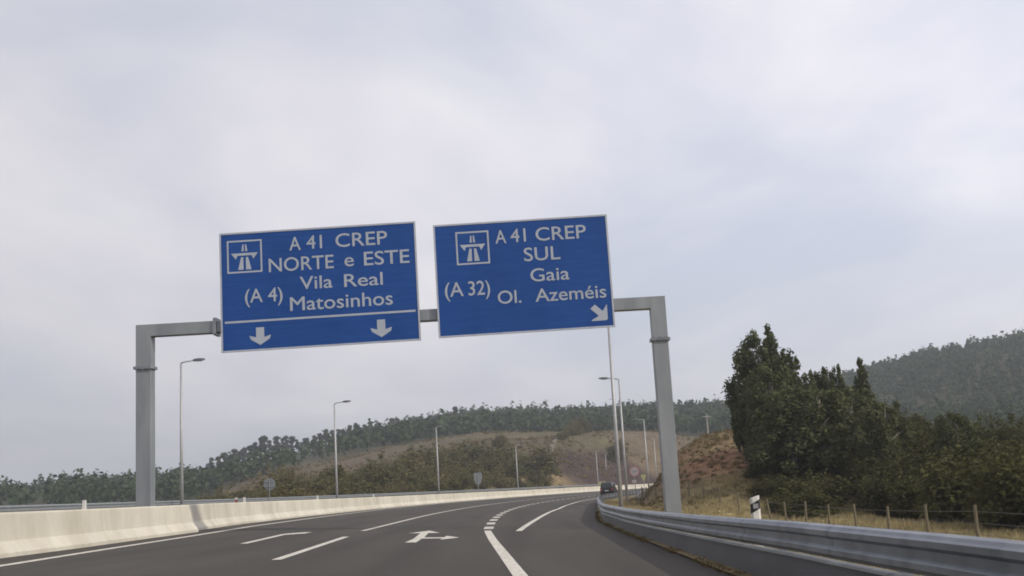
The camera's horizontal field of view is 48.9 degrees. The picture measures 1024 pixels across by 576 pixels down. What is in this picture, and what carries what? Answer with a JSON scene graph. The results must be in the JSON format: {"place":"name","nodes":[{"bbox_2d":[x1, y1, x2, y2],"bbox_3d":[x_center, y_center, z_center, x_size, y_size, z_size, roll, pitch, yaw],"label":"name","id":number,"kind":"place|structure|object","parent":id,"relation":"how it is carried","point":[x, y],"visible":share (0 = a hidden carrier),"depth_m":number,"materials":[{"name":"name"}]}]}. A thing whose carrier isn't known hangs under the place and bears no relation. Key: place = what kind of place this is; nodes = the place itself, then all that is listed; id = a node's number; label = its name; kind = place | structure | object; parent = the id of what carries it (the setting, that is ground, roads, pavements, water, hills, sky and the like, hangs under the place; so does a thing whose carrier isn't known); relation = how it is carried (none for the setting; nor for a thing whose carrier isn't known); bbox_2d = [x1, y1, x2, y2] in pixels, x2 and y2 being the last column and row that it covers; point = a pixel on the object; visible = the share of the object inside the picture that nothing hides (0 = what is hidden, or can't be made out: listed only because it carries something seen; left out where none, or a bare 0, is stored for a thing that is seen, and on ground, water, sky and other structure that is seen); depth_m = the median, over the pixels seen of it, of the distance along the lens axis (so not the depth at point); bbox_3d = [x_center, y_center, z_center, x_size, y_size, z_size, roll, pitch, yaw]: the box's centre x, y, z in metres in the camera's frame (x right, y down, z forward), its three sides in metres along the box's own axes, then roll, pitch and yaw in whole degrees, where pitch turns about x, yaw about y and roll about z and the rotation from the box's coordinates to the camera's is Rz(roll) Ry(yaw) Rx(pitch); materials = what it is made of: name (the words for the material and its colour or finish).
{"place":"outdoors","nodes":[
{"label":"outdoors","id":0,"kind":"place"},
{"bbox_2d":[0,488,731,575],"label":"road","id":1,"kind":"structure","parent":0,"point":[576,539],"depth_m":22.80,"materials":[{"name":"grey asphalt"}]},
{"bbox_2d":[0,505,197,557],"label":"concrete barrier","id":2,"kind":"object","parent":1,"relation":"on","point":[28,533],"visible":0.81,"depth_m":26.36,"materials":[{"name":"white concrete"}]},
{"bbox_2d":[0,491,595,566],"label":"lane marking","id":3,"kind":"object","parent":1,"relation":"on","point":[165,539],"visible":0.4,"depth_m":27.14,"materials":[{"name":"paint"}]},
{"bbox_2d":[272,537,346,559],"bbox_3d":[-4.243,5.647,24.645,0.170,0.124,10.414,-3,-10,-2],"label":"lane marking","id":4,"kind":"object","parent":1,"relation":"on","point":[303,550],"visible":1,"depth_m":23.05,"materials":[{"name":"paint"}]},
{"bbox_2d":[187,484,652,529],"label":"concrete barrier","id":5,"kind":"object","parent":1,"relation":"on","point":[211,515],"visible":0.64,"depth_m":63.60,"materials":[{"name":"white concrete"}]},
{"bbox_2d":[407,531,458,541],"bbox_3d":[-2.095,6.492,29.573,1.307,0.097,8.000,-2,-10,-5],"label":"arrow marking","id":6,"kind":"object","parent":1,"relation":"on","point":[422,535],"visible":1,"depth_m":28.33,"materials":[{"name":"paint"}]},
{"bbox_2d":[484,531,527,575],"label":"lane marking","id":7,"kind":"object","parent":1,"relation":"on","point":[513,566],"visible":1,"depth_m":19.09,"materials":[{"name":"paint"}]},
{"bbox_2d":[600,482,616,494],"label":"dark car","id":8,"kind":"object","parent":1,"relation":"on","point":[607,487],"visible":0.77,"depth_m":150.72,"materials":[{"name":"paint"}]},
{"bbox_2d":[594,511,744,575],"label":"kerb weeds","id":9,"kind":"object","parent":1,"relation":"on","point":[696,560],"visible":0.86,"depth_m":19.73,"materials":[{"name":"plant"}]},
{"bbox_2d":[0,0,1023,485],"label":"sky","id":10,"kind":"structure","parent":0,"point":[845,178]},
{"bbox_2d":[2,346,1023,574],"bbox_3d":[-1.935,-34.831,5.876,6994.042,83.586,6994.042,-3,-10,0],"label":"ground","id":11,"kind":"structure","parent":0,"point":[592,443],"depth_m":296.54,"materials":[{"name":"soil"}]},
{"bbox_2d":[193,485,234,499],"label":"scrub bush","id":12,"kind":"object","parent":11,"relation":"on","point":[221,496],"visible":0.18,"depth_m":144.33,"materials":[{"name":"green plant"}]},
{"bbox_2d":[216,481,257,498],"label":"scrub bush","id":13,"kind":"object","parent":11,"relation":"on","point":[245,494],"visible":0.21,"depth_m":170.58,"materials":[{"name":"green plant"}]},
{"bbox_2d":[251,462,305,492],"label":"scrub bush","id":14,"kind":"object","parent":11,"relation":"on","point":[275,477],"visible":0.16,"depth_m":181.66,"materials":[{"name":"green plant"}]},
{"bbox_2d":[264,485,311,500],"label":"scrub bush","id":15,"kind":"object","parent":11,"relation":"on","point":[290,493],"visible":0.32,"depth_m":109.93,"materials":[{"name":"green plant"}]},
{"bbox_2d":[276,469,313,489],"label":"scrub bush","id":16,"kind":"object","parent":11,"relation":"on","point":[286,476],"visible":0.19,"depth_m":162.27,"materials":[{"name":"green plant"}]},
{"bbox_2d":[306,464,369,497],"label":"scrub bush","id":17,"kind":"object","parent":11,"relation":"on","point":[332,481],"visible":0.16,"depth_m":150.46,"materials":[{"name":"green plant"}]},
{"bbox_2d":[326,483,350,498],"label":"scrub bush","id":18,"kind":"object","parent":11,"relation":"on","point":[333,492],"visible":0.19,"depth_m":130.27,"materials":[{"name":"green plant"}]},
{"bbox_2d":[312,464,373,494],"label":"scrub bush","id":19,"kind":"object","parent":11,"relation":"on","point":[340,476],"visible":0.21,"depth_m":158.76,"materials":[{"name":"green plant"}]},
{"bbox_2d":[332,477,363,494],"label":"scrub bush","id":20,"kind":"object","parent":11,"relation":"on","point":[357,490],"visible":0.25,"depth_m":147.83,"materials":[{"name":"green plant"}]},
{"bbox_2d":[351,479,383,496],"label":"scrub bush","id":21,"kind":"object","parent":11,"relation":"on","point":[373,489],"visible":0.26,"depth_m":151.88,"materials":[{"name":"green plant"}]},
{"bbox_2d":[352,462,398,488],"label":"scrub bush","id":22,"kind":"object","parent":11,"relation":"on","point":[374,474],"visible":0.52,"depth_m":173.09,"materials":[{"name":"green plant"}]},
{"bbox_2d":[360,448,411,481],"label":"scrub bush","id":23,"kind":"object","parent":11,"relation":"on","point":[396,466],"visible":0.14,"depth_m":199.84,"materials":[{"name":"green plant"}]},
{"bbox_2d":[133,296,681,512],"bbox_3d":[-3.132,4.376,33.184,16.220,7.640,0.840,-3,-10,0],"label":"sign gantry","id":24,"kind":"object","parent":11,"relation":"on","point":[145,368],"visible":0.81,"depth_m":33.26,"materials":[{"name":"metal"}]},
{"bbox_2d":[219,221,420,352],"bbox_3d":[-5.764,-0.036,33.679,5.925,3.620,0.115,-4,-10,0],"label":"direction sign","id":25,"kind":"object","parent":24,"relation":"attached to","point":[319,287],"visible":1,"depth_m":33.63,"materials":[{"name":"metal"}]},
{"bbox_2d":[433,214,615,337],"bbox_3d":[0.341,-0.360,33.677,5.250,3.430,0.115,-4,-10,0],"label":"direction sign","id":26,"kind":"object","parent":24,"relation":"attached to","point":[522,276],"visible":1,"depth_m":33.63,"materials":[{"name":"metal"}]},
{"bbox_2d":[382,450,432,475],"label":"scrub bush","id":27,"kind":"object","parent":11,"relation":"on","point":[413,461],"visible":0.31,"depth_m":204.09,"materials":[{"name":"green plant"}]},
{"bbox_2d":[401,466,435,490],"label":"scrub bush","id":28,"kind":"object","parent":11,"relation":"on","point":[416,478],"visible":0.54,"depth_m":178.29,"materials":[{"name":"green plant"}]},
{"bbox_2d":[402,462,449,485],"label":"scrub bush","id":29,"kind":"object","parent":11,"relation":"on","point":[408,473],"visible":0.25,"depth_m":181.39,"materials":[{"name":"green plant"}]},
{"bbox_2d":[403,439,457,461],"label":"scrub bush","id":30,"kind":"object","parent":11,"relation":"on","point":[420,446],"visible":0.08,"depth_m":243.63,"materials":[{"name":"green plant"}]},
{"bbox_2d":[420,471,449,491],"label":"scrub bush","id":31,"kind":"object","parent":11,"relation":"on","point":[432,485],"visible":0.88,"depth_m":171.93,"materials":[{"name":"green plant"}]},
{"bbox_2d":[419,447,454,475],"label":"scrub bush","id":32,"kind":"object","parent":11,"relation":"on","point":[432,460],"visible":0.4,"depth_m":222.48,"materials":[{"name":"green plant"}]},
{"bbox_2d":[443,475,462,490],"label":"scrub bush","id":33,"kind":"object","parent":11,"relation":"on","point":[454,485],"visible":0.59,"depth_m":177.36,"materials":[{"name":"green plant"}]},
{"bbox_2d":[433,441,476,468],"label":"scrub bush","id":34,"kind":"object","parent":11,"relation":"on","point":[454,455],"visible":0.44,"depth_m":231.91,"materials":[{"name":"green plant"}]},
{"bbox_2d":[443,463,470,481],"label":"scrub bush","id":35,"kind":"object","parent":11,"relation":"on","point":[456,473],"visible":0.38,"depth_m":194.44,"materials":[{"name":"green plant"}]},
{"bbox_2d":[449,471,474,490],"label":"scrub bush","id":36,"kind":"object","parent":11,"relation":"on","point":[467,482],"visible":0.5,"depth_m":182.44,"materials":[{"name":"green plant"}]},
{"bbox_2d":[230,430,701,493],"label":"hill scrub","id":37,"kind":"object","parent":11,"relation":"on","point":[597,432],"visible":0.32,"depth_m":307.77,"materials":[{"name":"green plant"}]},
{"bbox_2d":[454,438,488,465],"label":"scrub bush","id":38,"kind":"object","parent":11,"relation":"on","point":[471,455],"visible":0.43,"depth_m":236.44,"materials":[{"name":"green plant"}]},
{"bbox_2d":[458,461,493,479],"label":"scrub bush","id":39,"kind":"object","parent":11,"relation":"on","point":[478,468],"visible":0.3,"depth_m":199.31,"materials":[{"name":"green plant"}]},
{"bbox_2d":[472,453,505,475],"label":"scrub bush","id":40,"kind":"object","parent":11,"relation":"on","point":[486,464],"visible":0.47,"depth_m":211.29,"materials":[{"name":"green plant"}]},
{"bbox_2d":[475,442,519,465],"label":"scrub bush","id":41,"kind":"object","parent":11,"relation":"on","point":[506,453],"visible":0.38,"depth_m":234.76,"materials":[{"name":"green plant"}]},
{"bbox_2d":[480,448,515,475],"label":"scrub bush","id":42,"kind":"object","parent":11,"relation":"on","point":[502,459],"visible":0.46,"depth_m":218.24,"materials":[{"name":"green plant"}]},
{"bbox_2d":[489,428,508,447],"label":"scrub bush","id":43,"kind":"object","parent":11,"relation":"on","point":[501,439],"visible":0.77,"depth_m":286.62,"materials":[{"name":"green plant"}]},
{"bbox_2d":[491,466,516,490],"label":"scrub bush","id":44,"kind":"object","parent":11,"relation":"on","point":[501,482],"visible":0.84,"depth_m":204.36,"materials":[{"name":"green plant"}]},
{"bbox_2d":[0,327,1023,505],"bbox_3d":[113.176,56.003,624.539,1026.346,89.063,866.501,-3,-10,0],"label":"woods","id":45,"kind":"object","parent":11,"relation":"on","point":[105,488],"visible":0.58,"depth_m":408.56,"materials":[{"name":"green plant"}]},
{"bbox_2d":[514,456,540,474],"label":"scrub bush","id":46,"kind":"object","parent":11,"relation":"on","point":[527,464],"visible":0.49,"depth_m":230.29,"materials":[{"name":"green plant"}]},
{"bbox_2d":[507,445,564,480],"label":"scrub bush","id":47,"kind":"object","parent":11,"relation":"on","point":[545,463],"visible":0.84,"depth_m":231.78,"materials":[{"name":"green plant"}]},
{"bbox_2d":[524,470,553,488],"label":"scrub bush","id":48,"kind":"object","parent":11,"relation":"on","point":[534,478],"visible":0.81,"depth_m":224.09,"materials":[{"name":"green plant"}]},
{"bbox_2d":[605,441,628,462],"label":"scrub bush","id":49,"kind":"object","parent":11,"relation":"on","point":[612,456],"visible":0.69,"depth_m":295.80,"materials":[{"name":"green plant"}]},
{"bbox_2d":[596,495,754,575],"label":"verge","id":50,"kind":"structure","parent":11,"relation":"on","point":[690,555],"depth_m":18.99,"materials":[{"name":"soil"}]},
{"bbox_2d":[599,377,628,501],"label":"street lamp","id":51,"kind":"object","parent":50,"relation":"on","point":[624,462],"visible":0.79,"depth_m":90.04,"materials":[{"name":"metal"}]},
{"bbox_2d":[607,327,622,506],"bbox_3d":[4.747,6.905,59.647,1.820,10.465,0.400,-3,-10,1],"label":"street lamp","id":52,"kind":"object","parent":50,"relation":"on","point":[619,484],"visible":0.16,"depth_m":59.46,"materials":[{"name":"metal"}]},
{"bbox_2d":[750,495,763,546],"bbox_3d":[4.789,4.710,21.974,0.190,1.299,0.122,-3,-10,0],"label":"marker post","id":53,"kind":"object","parent":50,"relation":"on","point":[755,507],"visible":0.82,"depth_m":22.00,"materials":[{"name":"white plastic"}]},
{"bbox_2d":[603,499,921,575],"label":"verge grass","id":54,"kind":"structure","parent":50,"relation":"on","point":[614,502],"depth_m":69.63,"materials":[{"name":"plant"}]},
{"bbox_2d":[597,490,1023,575],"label":"guardrail","id":55,"kind":"object","parent":50,"relation":"on","point":[906,553],"visible":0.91,"depth_m":10.83,"materials":[{"name":"metal"}]},
{"bbox_2d":[730,376,747,452],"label":"conifer tree","id":56,"kind":"object","parent":11,"relation":"on","point":[738,442],"visible":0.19,"depth_m":82.79,"materials":[{"name":"green plant"}]},
{"bbox_2d":[720,344,774,436],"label":"eucalyptus tree","id":57,"kind":"object","parent":11,"relation":"on","point":[729,390],"visible":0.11,"depth_m":82.23,"materials":[{"name":"green plant"}]},
{"bbox_2d":[740,463,774,479],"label":"scrub bush","id":58,"kind":"object","parent":11,"relation":"on","point":[752,473],"visible":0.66,"depth_m":72.37,"materials":[{"name":"green plant"}]},
{"bbox_2d":[628,428,890,511],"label":"bank scrub","id":59,"kind":"object","parent":11,"relation":"on","point":[706,435],"visible":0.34,"depth_m":83.44,"materials":[{"name":"brown plant"}]},
{"bbox_2d":[728,329,795,441],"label":"eucalyptus tree","id":60,"kind":"object","parent":11,"relation":"on","point":[752,341],"visible":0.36,"depth_m":79.56,"materials":[{"name":"green plant"}]},
{"bbox_2d":[745,474,783,496],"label":"scrub bush","id":61,"kind":"object","parent":11,"relation":"on","point":[761,487],"visible":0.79,"depth_m":66.36,"materials":[{"name":"green plant"}]},
{"bbox_2d":[740,365,807,472],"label":"eucalyptus tree","id":62,"kind":"object","parent":11,"relation":"on","point":[754,418],"visible":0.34,"depth_m":73.23,"materials":[{"name":"green plant"}]},
{"bbox_2d":[762,489,797,512],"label":"scrub bush","id":63,"kind":"object","parent":11,"relation":"on","point":[774,502],"visible":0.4,"depth_m":60.57,"materials":[{"name":"green plant"}]},
{"bbox_2d":[749,355,824,401],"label":"eucalyptus tree","id":64,"kind":"object","parent":11,"relation":"on","point":[783,368],"visible":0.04,"depth_m":78.05,"materials":[{"name":"green plant"}]},
{"bbox_2d":[756,459,819,481],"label":"scrub bush","id":65,"kind":"object","parent":11,"relation":"on","point":[788,475],"visible":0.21,"depth_m":68.73,"materials":[{"name":"green plant"}]},
{"bbox_2d":[745,383,834,478],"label":"eucalyptus tree","id":66,"kind":"object","parent":11,"relation":"on","point":[774,446],"visible":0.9,"depth_m":68.36,"materials":[{"name":"green plant"}]},
{"bbox_2d":[768,467,829,499],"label":"scrub bush","id":67,"kind":"object","parent":11,"relation":"on","point":[780,483],"visible":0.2,"depth_m":65.05,"materials":[{"name":"green plant"}]},
{"bbox_2d":[786,367,823,415],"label":"eucalyptus tree","id":68,"kind":"object","parent":11,"relation":"on","point":[796,378],"visible":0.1,"depth_m":76.41,"materials":[{"name":"green plant"}]},
{"bbox_2d":[777,484,843,518],"bbox_3d":[15.158,10.865,56.936,3.078,1.893,2.897,6,-13,-42],"label":"scrub bush","id":69,"kind":"object","parent":11,"relation":"on","point":[822,500],"visible":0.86,"depth_m":56.67,"materials":[{"name":"green plant"}]},
{"bbox_2d":[768,468,858,509],"bbox_3d":[16.600,11.168,61.964,4.771,2.387,4.681,-4,-10,4],"label":"scrub bush","id":70,"kind":"object","parent":11,"relation":"on","point":[832,491],"visible":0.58,"depth_m":61.33,"materials":[{"name":"green plant"}]},
{"bbox_2d":[786,387,863,485],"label":"eucalyptus tree","id":71,"kind":"object","parent":11,"relation":"on","point":[841,433],"visible":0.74,"depth_m":68.12,"materials":[{"name":"green plant"}]},
{"bbox_2d":[813,365,837,415],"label":"eucalyptus tree","id":72,"kind":"object","parent":11,"relation":"on","point":[822,380],"visible":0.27,"depth_m":81.51,"materials":[{"name":"green plant"}]},
{"bbox_2d":[631,470,1023,575],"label":"dry grass","id":73,"kind":"structure","parent":11,"relation":"on","point":[864,521],"depth_m":55.38,"materials":[{"name":"plant"}]},
{"bbox_2d":[641,479,1023,538],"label":"wire fence","id":74,"kind":"object","parent":11,"relation":"on","point":[926,521],"visible":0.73,"depth_m":40.84,"materials":[{"name":"brown wood"}]},
{"bbox_2d":[833,363,846,403],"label":"conifer tree","id":75,"kind":"object","parent":11,"relation":"on","point":[841,383],"visible":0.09,"depth_m":81.69,"materials":[{"name":"green plant"}]},
{"bbox_2d":[826,449,855,482],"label":"scrub bush","id":76,"kind":"object","parent":11,"relation":"on","point":[834,471],"visible":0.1,"depth_m":68.13,"materials":[{"name":"green plant"}]},
{"bbox_2d":[824,385,893,449],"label":"eucalyptus tree","id":77,"kind":"object","parent":11,"relation":"on","point":[865,402],"visible":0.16,"depth_m":73.14,"materials":[{"name":"green plant"}]},
{"bbox_2d":[851,357,876,417],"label":"conifer tree","id":78,"kind":"object","parent":11,"relation":"on","point":[861,382],"visible":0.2,"depth_m":79.67,"materials":[{"name":"green plant"}]},
{"bbox_2d":[851,468,901,513],"bbox_3d":[19.496,10.758,59.404,3.290,2.541,3.228,0,-10,-18],"label":"scrub bush","id":79,"kind":"object","parent":11,"relation":"on","point":[866,477],"visible":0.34,"depth_m":59.24,"materials":[{"name":"green plant"}]},
{"bbox_2d":[846,399,916,476],"bbox_3d":[21.715,9.382,65.492,4.051,5.756,3.736,-8,-11,24],"label":"eucalyptus tree","id":80,"kind":"object","parent":11,"relation":"on","point":[879,430],"visible":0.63,"depth_m":64.92,"materials":[{"name":"green plant"}]},
{"bbox_2d":[847,424,929,466],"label":"scrub bush","id":81,"kind":"object","parent":11,"relation":"on","point":[900,442],"visible":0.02,"depth_m":65.85,"materials":[{"name":"green plant"}]},
{"bbox_2d":[857,459,925,515],"bbox_3d":[19.774,10.337,57.733,3.808,3.106,3.584,-3,-10,2],"label":"scrub bush","id":82,"kind":"object","parent":11,"relation":"on","point":[880,491],"visible":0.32,"depth_m":57.73,"materials":[{"name":"green plant"}]},
{"bbox_2d":[895,407,926,428],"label":"scrub bush","id":83,"kind":"object","parent":11,"relation":"on","point":[912,417],"visible":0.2,"depth_m":94.98,"materials":[{"name":"green plant"}]},
{"bbox_2d":[884,436,943,481],"bbox_3d":[22.630,10.215,62.648,4.221,4.021,4.382,2,-11,-28],"label":"scrub bush","id":84,"kind":"object","parent":11,"relation":"on","point":[909,447],"visible":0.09,"depth_m":62.45,"materials":[{"name":"green plant"}]},
{"bbox_2d":[885,461,945,521],"bbox_3d":[19.605,9.780,53.339,3.174,3.120,3.295,5,-13,-40],"label":"scrub bush","id":85,"kind":"object","parent":11,"relation":"on","point":[907,495],"visible":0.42,"depth_m":53.20,"materials":[{"name":"green plant"}]},
{"bbox_2d":[902,416,934,441],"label":"scrub bush","id":86,"kind":"object","parent":11,"relation":"on","point":[927,426],"visible":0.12,"depth_m":76.12,"materials":[{"name":"green plant"}]},
{"bbox_2d":[905,421,965,455],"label":"scrub bush","id":87,"kind":"object","parent":11,"relation":"on","point":[918,439],"visible":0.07,"depth_m":68.47,"materials":[{"name":"green plant"}]},
{"bbox_2d":[910,456,969,521],"bbox_3d":[19.513,9.076,50.357,3.247,3.139,3.449,-11,-12,40],"label":"scrub bush","id":88,"kind":"object","parent":11,"relation":"on","point":[930,494],"visible":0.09,"depth_m":49.92,"materials":[{"name":"green plant"}]},
{"bbox_2d":[889,436,993,480],"bbox_3d":[23.421,9.914,60.108,6.167,4.154,6.285,-5,-10,11],"label":"scrub bush","id":89,"kind":"object","parent":11,"relation":"on","point":[927,459],"visible":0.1,"depth_m":60.04,"materials":[{"name":"green plant"}]},
{"bbox_2d":[933,410,988,462],"bbox_3d":[23.579,9.055,59.140,2.938,5.526,3.044,0,-10,-16],"label":"eucalyptus tree","id":90,"kind":"object","parent":11,"relation":"on","point":[946,436],"visible":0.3,"depth_m":59.02,"materials":[{"name":"green plant"}]},
{"bbox_2d":[913,440,1023,521],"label":"scrub bush","id":91,"kind":"object","parent":11,"relation":"on","point":[950,502],"visible":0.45,"depth_m":48.35,"materials":[{"name":"green plant"}]},
{"bbox_2d":[956,411,1003,446],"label":"scrub bush","id":92,"kind":"object","parent":11,"relation":"on","point":[983,430],"visible":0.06,"depth_m":76.44,"materials":[{"name":"green plant"}]},
{"bbox_2d":[946,436,1023,529],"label":"scrub bush","id":93,"kind":"object","parent":11,"relation":"on","point":[989,476],"visible":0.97,"depth_m":41.75,"materials":[{"name":"green plant"}]},
{"bbox_2d":[958,459,1022,525],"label":"scrub bush","id":94,"kind":"object","parent":11,"relation":"on","point":[972,501],"visible":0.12,"depth_m":44.22,"materials":[{"name":"green plant"}]},
{"bbox_2d":[972,436,1023,470],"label":"scrub bush","id":95,"kind":"object","parent":11,"relation":"on","point":[1007,446],"visible":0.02,"depth_m":54.20,"materials":[{"name":"green plant"}]},
{"bbox_2d":[979,413,1023,453],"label":"scrub bush","id":96,"kind":"object","parent":11,"relation":"on","point":[997,436],"visible":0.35,"depth_m":72.64,"materials":[{"name":"green plant"}]},
{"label":"road opposite","id":97,"kind":"structure","parent":0,"visible":0},
{"bbox_2d":[180,358,204,504],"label":"street lamp","id":98,"kind":"object","parent":97,"relation":"on","point":[181,453],"visible":0.84,"depth_m":73.55,"materials":[{"name":"metal"}]},
{"bbox_2d":[334,400,350,498],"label":"street lamp","id":99,"kind":"object","parent":97,"relation":"on","point":[336,476],"visible":0.78,"depth_m":106.01,"materials":[{"name":"metal"}]},
{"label":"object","id":100,"kind":"structure","parent":0,"visible":0},
{"bbox_2d":[0,483,615,511],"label":"guardrail","id":101,"kind":"object","parent":100,"relation":"on","point":[23,508],"visible":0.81,"depth_m":80.61,"materials":[{"name":"metal"}]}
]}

